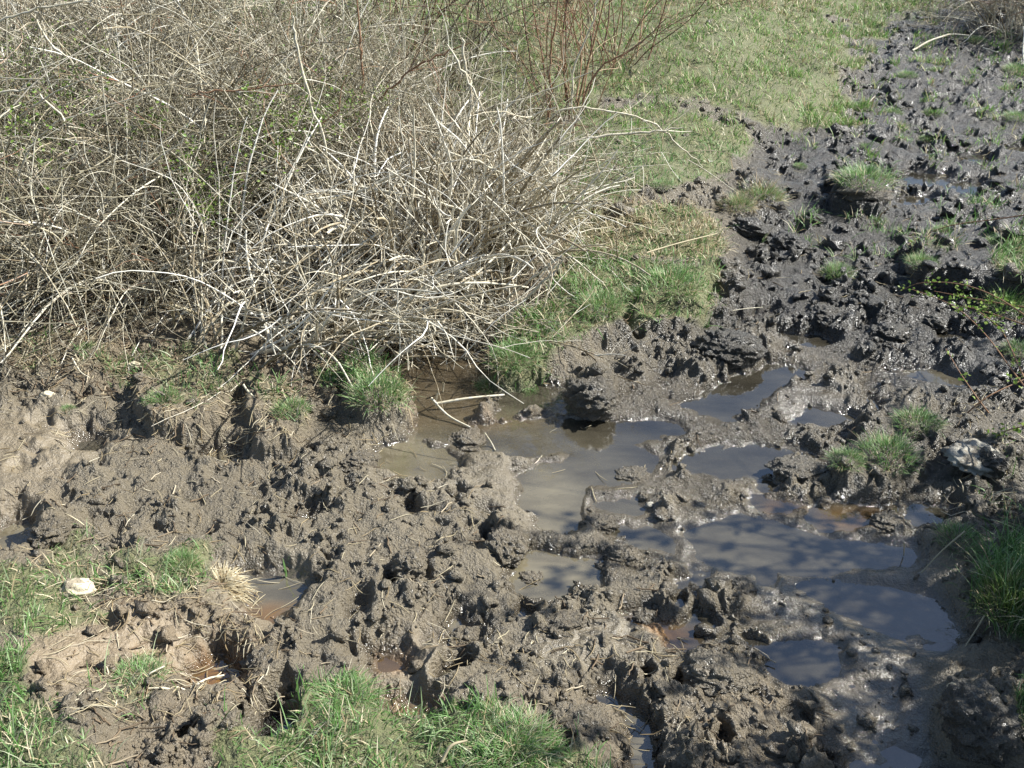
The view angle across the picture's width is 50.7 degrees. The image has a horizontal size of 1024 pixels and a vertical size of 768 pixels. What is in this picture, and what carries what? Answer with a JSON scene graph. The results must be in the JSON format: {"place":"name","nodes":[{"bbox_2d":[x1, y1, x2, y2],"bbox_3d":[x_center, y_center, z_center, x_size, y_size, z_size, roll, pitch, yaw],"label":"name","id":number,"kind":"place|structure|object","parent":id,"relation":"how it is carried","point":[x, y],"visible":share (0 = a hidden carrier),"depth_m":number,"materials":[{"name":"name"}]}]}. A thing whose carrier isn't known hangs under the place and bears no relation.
{"place":"outdoors","nodes":[
{"label":"outdoors","id":0,"kind":"place"},
{"bbox_2d":[0,181,969,767],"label":"water","id":1,"kind":"structure","parent":0,"point":[550,497],"depth_m":3.44,"materials":[{"name":"liquid"}]},
{"bbox_2d":[437,394,504,404],"bbox_3d":[-0.156,0.055,4.051,0.268,0.025,0.023,-7,31,-12],"label":"stick","id":2,"kind":"object","parent":1,"relation":"on","point":[458,399],"visible":0.96,"depth_m":4.04,"materials":[{"name":"wood"}]},
{"bbox_2d":[579,514,619,534],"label":"mud clod","id":3,"kind":"object","parent":1,"relation":"on","point":[602,524],"visible":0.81,"depth_m":3.40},
{"bbox_2d":[603,542,644,567],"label":"mud clod","id":4,"kind":"object","parent":1,"relation":"on","point":[629,555],"visible":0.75,"depth_m":3.25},
{"bbox_2d":[731,577,757,597],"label":"mud clod","id":5,"kind":"object","parent":1,"relation":"on","point":[744,585],"visible":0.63,"depth_m":3.14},
{"bbox_2d":[869,510,904,532],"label":"mud clod","id":6,"kind":"object","parent":1,"relation":"on","point":[884,521],"visible":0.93,"depth_m":3.40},
{"bbox_2d":[0,0,1023,767],"bbox_3d":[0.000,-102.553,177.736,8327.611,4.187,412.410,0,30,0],"label":"ground","id":7,"kind":"structure","parent":0,"point":[884,598],"depth_m":3.56,"materials":[{"name":"soil"}]},
{"bbox_2d":[27,516,72,548],"bbox_3d":[-1.386,0.448,3.247,0.129,0.088,0.170,3,30,5],"label":"rock","id":8,"kind":"object","parent":7,"relation":"on","point":[45,534],"visible":0.9,"depth_m":3.21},
{"bbox_2d":[58,577,96,598],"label":"stone","id":9,"kind":"object","parent":7,"relation":"on","point":[77,588],"visible":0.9,"depth_m":2.99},
{"bbox_2d":[0,0,172,96],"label":"bare shrub","id":10,"kind":"object","parent":7,"relation":"on","point":[32,5],"visible":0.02,"depth_m":6.34,"materials":[{"name":"beige plant"}]},
{"bbox_2d":[0,0,259,386],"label":"bare shrub","id":11,"kind":"object","parent":7,"relation":"on","point":[28,273],"visible":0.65,"depth_m":4.40,"materials":[{"name":"beige plant"}]},
{"bbox_2d":[0,0,275,259],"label":"bare shrub","id":12,"kind":"object","parent":7,"relation":"on","point":[17,93],"visible":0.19,"depth_m":4.94,"materials":[{"name":"beige plant"}]},
{"bbox_2d":[101,645,175,686],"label":"grass tussock","id":13,"kind":"object","parent":7,"relation":"on","point":[145,659],"depth_m":2.73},
{"bbox_2d":[0,0,288,212],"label":"bare shrub","id":14,"kind":"object","parent":7,"relation":"on","point":[83,17],"visible":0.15,"depth_m":5.57,"materials":[{"name":"beige plant"}]},
{"bbox_2d":[137,384,185,406],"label":"grass tussock","id":15,"kind":"object","parent":7,"relation":"on","point":[168,393],"depth_m":3.83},
{"bbox_2d":[0,0,331,378],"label":"bare shrub","id":16,"kind":"object","parent":7,"relation":"on","point":[5,156],"visible":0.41,"depth_m":4.70,"materials":[{"name":"beige plant"}]},
{"bbox_2d":[0,0,334,153],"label":"bare shrub","id":17,"kind":"object","parent":7,"relation":"on","point":[161,3],"visible":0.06,"depth_m":6.27,"materials":[{"name":"beige plant"}]},
{"bbox_2d":[0,0,360,378],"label":"bare shrub","id":18,"kind":"object","parent":7,"relation":"on","point":[139,137],"visible":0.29,"depth_m":4.84,"materials":[{"name":"beige plant"}]},
{"bbox_2d":[158,545,203,578],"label":"grass tussock","id":19,"kind":"object","parent":7,"relation":"on","point":[185,553],"depth_m":3.12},
{"bbox_2d":[148,674,223,689],"bbox_3d":[-0.806,0.756,2.708,0.195,0.087,0.042,-23,37,-35],"label":"stick","id":20,"kind":"object","parent":7,"relation":"on","point":[166,688],"visible":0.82,"depth_m":2.67,"materials":[{"name":"wood"}]},
{"bbox_2d":[0,0,394,380],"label":"bare shrub","id":21,"kind":"object","parent":7,"relation":"on","point":[141,280],"visible":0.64,"depth_m":4.44,"materials":[{"name":"beige plant"}]},
{"bbox_2d":[0,0,425,276],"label":"bare shrub","id":22,"kind":"object","parent":7,"relation":"on","point":[110,10],"visible":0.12,"depth_m":5.50,"materials":[{"name":"beige plant"}]},
{"bbox_2d":[196,559,261,610],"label":"straw clump","id":23,"kind":"object","parent":7,"relation":"on","point":[229,574],"visible":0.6,"depth_m":3.15,"materials":[{"name":"beige plant"}]},
{"bbox_2d":[1,0,476,235],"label":"bare shrub","id":24,"kind":"object","parent":7,"relation":"on","point":[237,18],"visible":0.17,"depth_m":5.67,"materials":[{"name":"beige plant"}]},
{"bbox_2d":[1,0,498,180],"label":"bare shrub","id":25,"kind":"object","parent":7,"relation":"on","point":[263,4],"visible":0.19,"depth_m":6.33,"materials":[{"name":"beige plant"}]},
{"bbox_2d":[0,0,500,324],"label":"bare shrub","id":26,"kind":"object","parent":7,"relation":"on","point":[261,98],"visible":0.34,"depth_m":4.82,"materials":[{"name":"beige plant"}]},
{"bbox_2d":[242,641,283,672],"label":"rock","id":27,"kind":"object","parent":7,"relation":"on","point":[255,658],"visible":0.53,"depth_m":2.82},
{"bbox_2d":[9,0,561,355],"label":"bare shrub","id":28,"kind":"object","parent":7,"relation":"on","point":[315,133],"visible":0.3,"depth_m":4.92,"materials":[{"name":"beige plant"}]},
{"bbox_2d":[54,0,525,213],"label":"bare shrub","id":29,"kind":"object","parent":7,"relation":"on","point":[372,36],"visible":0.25,"depth_m":5.93,"materials":[{"name":"beige plant"}]},
{"bbox_2d":[266,394,315,419],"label":"grass tussock","id":30,"kind":"object","parent":7,"relation":"on","point":[294,406],"depth_m":3.82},
{"bbox_2d":[199,0,456,97],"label":"bare shrub","id":31,"kind":"object","parent":7,"relation":"on","point":[337,23],"visible":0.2,"depth_m":6.83,"materials":[{"name":"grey plant"}]},
{"bbox_2d":[95,77,589,425],"bbox_3d":[-0.696,-0.543,4.324,1.967,1.236,2.004,0,30,0],"label":"bare shrub","id":32,"kind":"object","parent":7,"relation":"on","point":[369,335],"visible":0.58,"depth_m":4.26,"materials":[{"name":"white plant"}]},
{"bbox_2d":[297,656,393,713],"bbox_3d":[-0.405,0.768,2.673,0.248,0.046,0.220,-19,35,-30],"label":"grass tussock","id":33,"kind":"object","parent":7,"relation":"on","point":[325,690],"depth_m":2.69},
{"bbox_2d":[337,449,380,471],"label":"mud clod","id":34,"kind":"object","parent":7,"relation":"on","point":[351,461],"visible":0.84,"depth_m":3.61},
{"bbox_2d":[110,0,643,285],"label":"bare shrub","id":35,"kind":"object","parent":7,"relation":"on","point":[361,63],"visible":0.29,"depth_m":5.16,"materials":[{"name":"beige plant"}]},
{"bbox_2d":[339,364,418,417],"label":"grass tussock","id":36,"kind":"object","parent":7,"relation":"on","point":[378,382],"depth_m":3.84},
{"bbox_2d":[96,132,667,414],"bbox_3d":[-0.470,-0.502,4.348,2.123,1.065,1.920,0,30,0],"label":"bare shrub","id":37,"kind":"object","parent":7,"relation":"on","point":[423,317],"visible":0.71,"depth_m":4.26,"materials":[{"name":"white plant"}]},
{"bbox_2d":[325,0,454,78],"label":"bare shrub","id":38,"kind":"object","parent":7,"relation":"on","point":[390,7],"visible":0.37,"depth_m":7.16,"materials":[{"name":"beige plant"}]},
{"bbox_2d":[251,0,532,171],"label":"bare shrub","id":39,"kind":"object","parent":7,"relation":"on","point":[454,72],"visible":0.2,"depth_m":6.09,"materials":[{"name":"beige plant"}]},
{"bbox_2d":[195,15,612,384],"bbox_3d":[-0.474,-0.964,4.655,1.821,1.271,1.751,-9,31,-15],"label":"bare shrub","id":40,"kind":"object","parent":7,"relation":"on","point":[453,188],"visible":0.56,"depth_m":4.51,"materials":[{"name":"white plant"}]},
{"bbox_2d":[390,546,427,579],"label":"mud clod","id":41,"kind":"object","parent":7,"relation":"on","point":[410,562],"visible":0.87,"depth_m":3.13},
{"bbox_2d":[241,43,650,362],"bbox_3d":[-0.277,-0.715,4.659,1.930,1.448,1.699,-18,35,-28],"label":"bare shrub","id":42,"kind":"object","parent":7,"relation":"on","point":[499,275],"visible":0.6,"depth_m":4.51,"materials":[{"name":"white plant"}]},
{"bbox_2d":[223,0,673,291],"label":"bare shrub","id":43,"kind":"object","parent":7,"relation":"on","point":[412,69],"visible":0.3,"depth_m":5.12,"materials":[{"name":"beige plant"}]},
{"bbox_2d":[440,739,467,762],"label":"dry stalk","id":44,"kind":"object","parent":7,"relation":"on","point":[449,747],"visible":1,"depth_m":2.44,"materials":[{"name":"beige plant"}]},
{"bbox_2d":[358,0,572,102],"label":"bare shrub","id":45,"kind":"object","parent":7,"relation":"on","point":[477,34],"visible":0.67,"depth_m":6.79,"materials":[{"name":"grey plant"}]},
{"bbox_2d":[449,625,481,645],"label":"mud clod","id":46,"kind":"object","parent":7,"relation":"on","point":[462,633],"visible":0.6,"depth_m":2.98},
{"bbox_2d":[447,427,487,451],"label":"mud clod","id":47,"kind":"object","parent":7,"relation":"on","point":[470,439],"visible":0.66,"depth_m":3.84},
{"bbox_2d":[473,377,496,398],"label":"grass tuft","id":48,"kind":"object","parent":7,"relation":"on","point":[482,388],"visible":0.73,"depth_m":4.18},
{"bbox_2d":[321,0,670,239],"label":"bare shrub","id":49,"kind":"object","parent":7,"relation":"on","point":[572,89],"visible":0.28,"depth_m":5.40,"materials":[{"name":"beige plant"}]},
{"bbox_2d":[401,0,598,54],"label":"bare shrub","id":50,"kind":"object","parent":7,"relation":"on","point":[507,21],"visible":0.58,"depth_m":7.61,"materials":[{"name":"brown plant"}]},
{"bbox_2d":[486,524,528,567],"bbox_3d":[-0.016,0.496,3.280,0.135,0.104,0.186,-1,30,-2],"label":"mud clod","id":51,"kind":"object","parent":7,"relation":"on","point":[511,550],"visible":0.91,"depth_m":3.25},
{"bbox_2d":[0,148,1020,767],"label":"twig litter","id":52,"kind":"object","parent":7,"relation":"on","point":[166,648],"visible":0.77,"depth_m":3.35,"materials":[{"name":"wood"}]},
{"bbox_2d":[445,690,575,767],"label":"grass tussock","id":53,"kind":"object","parent":7,"relation":"on","point":[530,717],"depth_m":2.53,"materials":[{"name":"plant"}]},
{"bbox_2d":[0,125,1023,767],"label":"grass","id":54,"kind":"structure","parent":7,"relation":"on","point":[1010,545],"depth_m":3.03,"materials":[{"name":"plant"}]},
{"bbox_2d":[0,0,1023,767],"bbox_3d":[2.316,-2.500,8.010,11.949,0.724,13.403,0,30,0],"label":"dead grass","id":55,"kind":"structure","parent":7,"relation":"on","point":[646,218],"depth_m":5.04,"materials":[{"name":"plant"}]},
{"bbox_2d":[0,0,1023,767],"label":"straw","id":56,"kind":"object","parent":7,"relation":"on","point":[426,644],"visible":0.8,"depth_m":3.40,"materials":[{"name":"beige plant"}]},
{"bbox_2d":[0,0,1023,767],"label":"mud crumbs","id":57,"kind":"object","parent":7,"relation":"on","point":[164,700],"visible":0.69,"depth_m":3.40,"materials":[{"name":"soil"}]},
{"bbox_2d":[477,329,548,377],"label":"grass tussock","id":58,"kind":"object","parent":7,"relation":"on","point":[513,347],"depth_m":4.14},
{"bbox_2d":[517,384,539,399],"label":"grass tuft","id":59,"kind":"object","parent":7,"relation":"on","point":[528,395],"visible":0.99,"depth_m":4.15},
{"bbox_2d":[519,570,543,584],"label":"mud clod","id":60,"kind":"object","parent":7,"relation":"on","point":[528,577],"visible":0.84,"depth_m":3.20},
{"bbox_2d":[356,38,730,321],"bbox_3d":[0.012,-1.018,4.910,2.011,1.053,1.590,0,30,0],"label":"bare shrub","id":61,"kind":"object","parent":7,"relation":"on","point":[546,168],"visible":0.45,"depth_m":4.82,"materials":[{"name":"beige plant"}]},
{"bbox_2d":[385,0,706,119],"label":"bare shrub","id":62,"kind":"object","parent":7,"relation":"on","point":[563,48],"visible":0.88,"depth_m":6.44,"materials":[{"name":"red plant"}]},
{"bbox_2d":[540,608,585,637],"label":"mud clod","id":63,"kind":"object","parent":7,"relation":"on","point":[565,621],"visible":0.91,"depth_m":2.95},
{"bbox_2d":[549,701,611,744],"bbox_3d":[0.159,0.831,2.641,0.176,0.082,0.138,3,30,5],"label":"mud clod","id":64,"kind":"object","parent":7,"relation":"on","point":[592,720],"visible":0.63,"depth_m":2.62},
{"bbox_2d":[561,375,617,421],"bbox_3d":[0.296,0.049,3.987,0.194,0.148,0.238,-15,33,-24],"label":"mud clod","id":65,"kind":"object","parent":7,"relation":"on","point":[591,398],"visible":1,"depth_m":3.94,"materials":[{"name":"soil"}]},
{"bbox_2d":[171,0,1023,170],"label":"meadow grass","id":66,"kind":"structure","parent":7,"relation":"on","point":[810,115],"depth_m":7.57,"materials":[{"name":"plant"}]},
{"bbox_2d":[569,288,631,321],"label":"grass tussock","id":67,"kind":"object","parent":7,"relation":"on","point":[609,299],"depth_m":4.42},
{"bbox_2d":[479,0,777,73],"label":"bare shrub","id":68,"kind":"object","parent":7,"relation":"on","point":[613,23],"visible":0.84,"depth_m":7.28,"materials":[{"name":"red plant"}]},
{"bbox_2d":[613,465,651,483],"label":"mud clod","id":69,"kind":"object","parent":7,"relation":"on","point":[634,474],"visible":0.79,"depth_m":3.66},
{"bbox_2d":[619,281,654,311],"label":"grass tussock","id":70,"kind":"object","parent":7,"relation":"on","point":[636,291],"depth_m":4.53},
{"bbox_2d":[630,604,657,624],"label":"mud clod","id":71,"kind":"object","parent":7,"relation":"on","point":[645,614],"visible":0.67,"depth_m":3.05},
{"bbox_2d":[649,177,677,193],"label":"grass tuft","id":72,"kind":"object","parent":7,"relation":"on","point":[666,188],"visible":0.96,"depth_m":5.43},
{"bbox_2d":[628,257,710,311],"bbox_3d":[0.673,-0.399,4.563,0.380,0.230,0.379,1,30,2],"label":"grass tussock","id":73,"kind":"object","parent":7,"relation":"on","point":[670,275],"depth_m":4.55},
{"bbox_2d":[678,646,758,696],"bbox_3d":[0.534,0.755,2.808,0.215,0.085,0.170,10,31,16],"label":"mud clod","id":74,"kind":"object","parent":7,"relation":"on","point":[730,673],"visible":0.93,"depth_m":2.78,"materials":[{"name":"soil"}]},
{"bbox_2d":[691,328,768,368],"bbox_3d":[0.872,-0.141,4.327,0.302,0.149,0.246,0,30,0],"label":"mud clod","id":75,"kind":"object","parent":7,"relation":"on","point":[732,348],"visible":0.91,"depth_m":4.26,"materials":[{"name":"soil"}]},
{"bbox_2d":[719,189,766,217],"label":"grass tussock","id":76,"kind":"object","parent":7,"relation":"on","point":[741,210],"depth_m":5.40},
{"bbox_2d":[729,217,769,240],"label":"mud clod","id":77,"kind":"object","parent":7,"relation":"on","point":[753,228],"visible":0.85,"depth_m":5.22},
{"bbox_2d":[730,172,794,208],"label":"grass tussock","id":78,"kind":"object","parent":7,"relation":"on","point":[772,189],"depth_m":5.54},
{"bbox_2d":[762,230,812,254],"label":"mud clod","id":79,"kind":"object","parent":7,"relation":"on","point":[781,240],"visible":0.69,"depth_m":5.15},
{"bbox_2d":[764,453,827,483],"bbox_3d":[0.970,0.291,3.641,0.190,0.066,0.186,-17,34,-27],"label":"mud clod","id":80,"kind":"object","parent":7,"relation":"on","point":[784,467],"visible":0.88,"depth_m":3.62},
{"bbox_2d":[782,705,809,723],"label":"mud clod","id":81,"kind":"object","parent":7,"relation":"on","point":[795,712],"visible":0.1,"depth_m":2.73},
{"bbox_2d":[808,302,843,327],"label":"mud clod","id":82,"kind":"object","parent":7,"relation":"on","point":[828,310],"visible":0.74,"depth_m":4.60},
{"bbox_2d":[818,258,858,279],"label":"grass tussock","id":83,"kind":"object","parent":7,"relation":"on","point":[832,270],"depth_m":4.95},
{"bbox_2d":[821,444,870,477],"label":"grass tussock","id":84,"kind":"object","parent":7,"relation":"on","point":[833,466],"depth_m":3.58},
{"bbox_2d":[826,159,905,204],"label":"grass tussock","id":85,"kind":"object","parent":7,"relation":"on","point":[860,188],"depth_m":5.53,"materials":[{"name":"plant"}]},
{"bbox_2d":[864,321,911,342],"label":"mud clod","id":86,"kind":"object","parent":7,"relation":"on","point":[892,332],"visible":0.68,"depth_m":4.42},
{"bbox_2d":[850,423,935,475],"bbox_3d":[1.266,0.240,3.653,0.316,0.203,0.297,-11,32,-18],"label":"grass tussock","id":87,"kind":"object","parent":7,"relation":"on","point":[896,459],"depth_m":3.62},
{"bbox_2d":[892,206,924,221],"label":"mud clod","id":88,"kind":"object","parent":7,"relation":"on","point":[908,212],"visible":0.52,"depth_m":5.53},
{"bbox_2d":[889,403,954,438],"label":"grass tussock","id":89,"kind":"object","parent":7,"relation":"on","point":[915,429],"depth_m":3.78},
{"bbox_2d":[902,249,942,275],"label":"grass tussock","id":90,"kind":"object","parent":7,"relation":"on","point":[910,267],"depth_m":4.83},
{"bbox_2d":[917,310,948,334],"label":"mud clod","id":91,"kind":"object","parent":7,"relation":"on","point":[936,321],"visible":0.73,"depth_m":4.58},
{"bbox_2d":[854,0,1023,58],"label":"bare shrub","id":92,"kind":"object","parent":7,"relation":"on","point":[995,6],"visible":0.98,"depth_m":8.93,"materials":[{"name":"brown plant"}]},
{"bbox_2d":[929,516,986,560],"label":"grass tussock","id":93,"kind":"object","parent":7,"relation":"on","point":[942,541],"depth_m":3.26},
{"bbox_2d":[898,272,1023,314],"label":"bramble cane","id":94,"kind":"object","parent":7,"relation":"on","point":[994,295],"visible":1,"depth_m":4.20,"materials":[{"name":"green plant"}]},
{"bbox_2d":[899,214,1023,246],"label":"bramble cane","id":95,"kind":"object","parent":7,"relation":"on","point":[967,222],"visible":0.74,"depth_m":5.01,"materials":[{"name":"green plant"}]},
{"bbox_2d":[911,289,1023,387],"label":"bramble cane","id":96,"kind":"object","parent":7,"relation":"on","point":[978,326],"visible":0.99,"depth_m":4.06,"materials":[{"name":"green plant"}]},
{"bbox_2d":[946,349,988,412],"bbox_3d":[1.666,-0.029,4.012,0.060,0.082,0.425,-1,30,-2],"label":"bramble cane","id":97,"kind":"object","parent":7,"relation":"on","point":[962,378],"visible":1,"depth_m":3.97,"materials":[{"name":"red plant"}]},
{"bbox_2d":[916,0,1022,46],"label":"bare shrub","id":98,"kind":"object","parent":7,"relation":"on","point":[981,19],"visible":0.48,"depth_m":9.21,"materials":[{"name":"brown plant"}]},
{"bbox_2d":[940,438,1017,477],"bbox_3d":[1.554,0.240,3.593,0.266,0.056,0.197,-4,35,-18],"label":"stone","id":99,"kind":"object","parent":7,"relation":"on","point":[962,455],"visible":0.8,"depth_m":3.56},
{"bbox_2d":[934,285,1023,310],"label":"bramble cane","id":100,"kind":"object","parent":7,"relation":"on","point":[966,296],"visible":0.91,"depth_m":4.32,"materials":[{"name":"red plant"}]},
{"bbox_2d":[935,676,1023,767],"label":"mud clod","id":101,"kind":"object","parent":7,"relation":"on","point":[981,728],"visible":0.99,"depth_m":2.53,"materials":[{"name":"soil"}]},
{"bbox_2d":[947,556,1023,642],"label":"grass tussock","id":102,"kind":"object","parent":7,"relation":"on","point":[985,628],"depth_m":2.93,"materials":[{"name":"plant"}]},
{"bbox_2d":[977,446,1007,477],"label":"mud clod","id":103,"kind":"object","parent":7,"relation":"on","point":[995,461],"visible":0.79,"depth_m":3.53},
{"bbox_2d":[961,298,1023,324],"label":"bramble cane","id":104,"kind":"object","parent":7,"relation":"on","point":[985,307],"visible":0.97,"depth_m":4.04,"materials":[{"name":"green plant"}]},
{"bbox_2d":[966,283,1023,320],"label":"grass tussock","id":105,"kind":"object","parent":7,"relation":"on","point":[1004,308],"depth_m":4.62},
{"bbox_2d":[967,372,1023,412],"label":"bramble cane","id":106,"kind":"object","parent":7,"relation":"on","point":[1007,374],"visible":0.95,"depth_m":3.85,"materials":[{"name":"red plant"}]},
{"bbox_2d":[970,306,1023,377],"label":"bramble cane","id":107,"kind":"object","parent":7,"relation":"on","point":[995,324],"visible":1,"depth_m":3.88,"materials":[{"name":"green plant"}]},
{"bbox_2d":[986,421,1023,437],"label":"bramble cane","id":108,"kind":"object","parent":7,"relation":"on","point":[1012,429],"visible":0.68,"depth_m":3.62,"materials":[{"name":"green plant"}]},
{"bbox_2d":[998,338,1023,360],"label":"grass tussock","id":109,"kind":"object","parent":7,"relation":"on","point":[1017,352],"depth_m":4.25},
{"bbox_2d":[998,686,1023,721],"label":"grass tussock","id":110,"kind":"object","parent":7,"relation":"on","point":[1020,694],"depth_m":2.62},
{"bbox_2d":[1001,62,1023,75],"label":"grass tuft","id":111,"kind":"object","parent":7,"relation":"on","point":[1017,65],"visible":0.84,"depth_m":8.03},
{"bbox_2d":[1003,108,1023,122],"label":"grass tuft","id":112,"kind":"object","parent":7,"relation":"on","point":[1016,113],"visible":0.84,"depth_m":7.00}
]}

